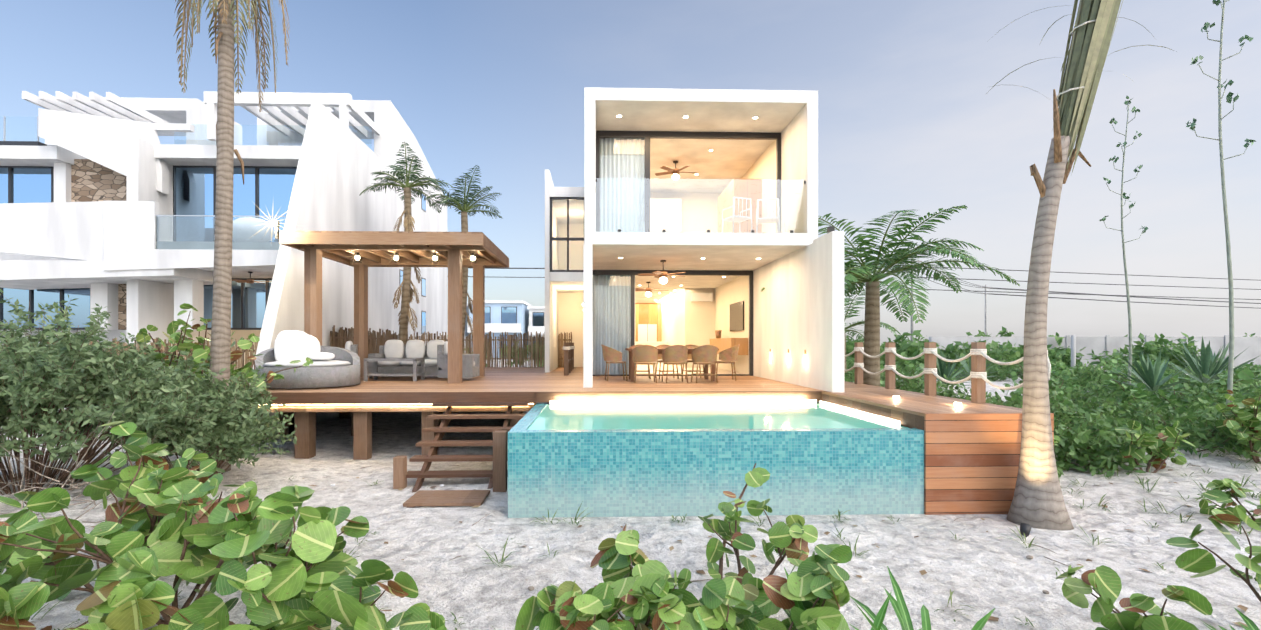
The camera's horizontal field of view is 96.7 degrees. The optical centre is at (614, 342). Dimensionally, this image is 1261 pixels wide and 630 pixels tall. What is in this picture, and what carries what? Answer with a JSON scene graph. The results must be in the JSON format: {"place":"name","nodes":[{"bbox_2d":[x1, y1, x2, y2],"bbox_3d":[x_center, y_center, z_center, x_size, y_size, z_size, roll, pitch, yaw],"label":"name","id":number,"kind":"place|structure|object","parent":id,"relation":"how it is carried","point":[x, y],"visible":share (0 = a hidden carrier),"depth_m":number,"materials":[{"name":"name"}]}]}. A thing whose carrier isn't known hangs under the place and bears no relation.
{"place":"outdoors","nodes":[
{"label":"outdoors","id":0,"kind":"place"},
{"bbox_2d":[0,345,1260,629],"bbox_3d":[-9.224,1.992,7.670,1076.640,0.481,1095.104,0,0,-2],"label":"sand ground","id":1,"kind":"structure","parent":0,"point":[978,569],"depth_m":5.91,"materials":[{"name":"white sand"}]},
{"bbox_2d":[0,289,296,522],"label":"bush","id":2,"kind":"object","parent":1,"relation":"on","point":[147,419],"depth_m":7.21,"materials":[{"name":"green plant"}]},
{"bbox_2d":[0,91,446,433],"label":"neighbour houses","id":3,"kind":"structure","parent":1,"relation":"on","point":[107,202],"depth_m":17.78,"materials":[{"name":"paint"}]},
{"bbox_2d":[393,402,527,507],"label":"deck stairs","id":4,"kind":"structure","parent":1,"relation":"on","point":[497,474],"depth_m":8.42,"materials":[{"name":"brown wood"}]},
{"bbox_2d":[202,367,1053,514],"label":"deck","id":5,"kind":"structure","parent":1,"relation":"on","point":[971,456],"depth_m":10.13,"materials":[{"name":"brown wood"}]},
{"bbox_2d":[3,325,571,384],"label":"stick fences","id":6,"kind":"object","parent":5,"relation":"on","point":[340,339],"visible":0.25,"depth_m":20.39,"materials":[{"name":"brown wood"}]},
{"bbox_2d":[255,330,479,388],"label":"outdoor sofas","id":7,"kind":"object","parent":5,"relation":"on","point":[330,366],"visible":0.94,"depth_m":12.10,"materials":[{"name":"grey fabric"}]},
{"bbox_2d":[271,220,508,382],"bbox_3d":[-4.967,-0.817,13.395,4.300,3.410,3.718,0,0,-2],"label":"pergola","id":8,"kind":"object","parent":5,"relation":"on","point":[454,252],"visible":0.83,"depth_m":12.35,"materials":[{"name":"brown wood"}]},
{"bbox_2d":[265,216,472,258],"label":"light fixtures","id":9,"kind":"object","parent":8,"relation":"attached to","point":[275,222],"visible":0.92,"depth_m":11.38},
{"bbox_2d":[601,197,779,382],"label":"chairs","id":10,"kind":"object","parent":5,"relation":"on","point":[705,356],"visible":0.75,"depth_m":12.45,"materials":[{"name":"brown wood"}]},
{"bbox_2d":[563,342,1050,405],"bbox_3d":[3.259,0.443,14.069,5.635,0.910,13.641,0,0,-40],"label":"rope fence","id":11,"kind":"object","parent":5,"relation":"on","point":[978,372],"visible":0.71,"depth_m":9.46,"materials":[{"name":"brown wood"}]},
{"bbox_2d":[0,303,1260,629],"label":"sea grape","id":12,"kind":"object","parent":1,"relation":"on","point":[132,591],"depth_m":3.64,"materials":[{"name":"green plant"}]},
{"bbox_2d":[180,0,1095,530],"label":"palm","id":13,"kind":"object","parent":1,"relation":"on","point":[1038,500],"depth_m":9.00,"materials":[{"name":"plant"}]},
{"bbox_2d":[174,0,472,337],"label":"dead palm fronds","id":14,"kind":"object","parent":13,"relation":"hanging from","point":[406,226],"visible":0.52,"depth_m":9.63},
{"bbox_2d":[359,142,502,218],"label":"palm fronds","id":15,"kind":"object","parent":13,"relation":"attached to","point":[399,171],"visible":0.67,"depth_m":17.15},
{"bbox_2d":[174,0,1176,174],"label":"palm fronds","id":16,"kind":"object","parent":13,"relation":"attached to","point":[1086,53],"visible":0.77,"depth_m":6.71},
{"bbox_2d":[83,465,1200,593],"bbox_3d":[2.938,2.002,7.425,19.872,0.335,7.145,0,0,-2],"label":"sand debris","id":17,"kind":"object","parent":1,"relation":"on","point":[530,588],"visible":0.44,"depth_m":5.48,"materials":[{"name":"brown plant"}]},
{"bbox_2d":[30,438,1260,629],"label":"plants","id":18,"kind":"object","parent":1,"relation":"on","point":[1029,546],"visible":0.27,"depth_m":6.51,"materials":[{"name":"green plant"}]},
{"bbox_2d":[91,451,1248,627],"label":"fallen leaves","id":19,"kind":"object","parent":1,"relation":"on","point":[992,618],"visible":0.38,"depth_m":5.34,"materials":[{"name":"brown plant"}]},
{"bbox_2d":[545,87,843,407],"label":"house","id":20,"kind":"structure","parent":1,"relation":"on","point":[641,248],"depth_m":13.01,"materials":[{"name":"paint"}]},
{"bbox_2d":[508,400,923,517],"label":"pool","id":21,"kind":"structure","parent":1,"relation":"on","point":[629,458],"depth_m":7.02,"materials":[{"name":"tile"}]},
{"bbox_2d":[447,326,1254,374],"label":"scrub","id":22,"kind":"object","parent":1,"relation":"on","point":[915,348],"depth_m":35.37,"materials":[{"name":"green plant"}]},
{"bbox_2d":[447,300,1260,369],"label":"background buildings","id":23,"kind":"structure","parent":1,"relation":"on","point":[512,317],"depth_m":41.40,"materials":[{"name":"grey paint"}]},
{"bbox_2d":[447,260,1260,340],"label":"power lines","id":24,"kind":"object","parent":1,"relation":"on","point":[986,291],"visible":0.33,"depth_m":69.78,"materials":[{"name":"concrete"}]},
{"bbox_2d":[661,566,1259,629],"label":"strap leaves","id":25,"kind":"object","parent":1,"relation":"on","point":[900,608],"visible":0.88,"depth_m":3.44,"materials":[{"name":"green plant"}]},
{"bbox_2d":[1020,523,1031,536],"bbox_3d":[4.489,2.077,6.131,0.138,0.222,0.107,0,0,-27],"label":"spotlight","id":26,"kind":"object","parent":1,"relation":"on","point":[1025,528],"visible":0.74,"depth_m":6.09,"materials":[{"name":"black"}]},
{"bbox_2d":[844,356,1260,424],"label":"bushes","id":27,"kind":"object","parent":1,"relation":"on","point":[1141,393],"visible":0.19,"depth_m":14.76,"materials":[{"name":"green plant"}]},
{"bbox_2d":[917,0,1260,391],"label":"agave plants","id":28,"kind":"object","parent":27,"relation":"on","point":[1210,365],"visible":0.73,"depth_m":14.64,"materials":[{"name":"green plant"}]},
{"bbox_2d":[844,355,1260,476],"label":"scrub","id":29,"kind":"object","parent":1,"relation":"on","point":[1107,420],"depth_m":10.32,"materials":[{"name":"green plant"}]},
{"bbox_2d":[1103,0,1247,404],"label":"plant stems","id":30,"kind":"object","parent":1,"relation":"on","point":[1231,324],"visible":0.92,"depth_m":10.30,"materials":[{"name":"green plant"}]},
{"bbox_2d":[0,0,1260,344],"label":"sky","id":31,"kind":"structure","parent":0,"point":[907,121],"materials":[{"name":"blue"}]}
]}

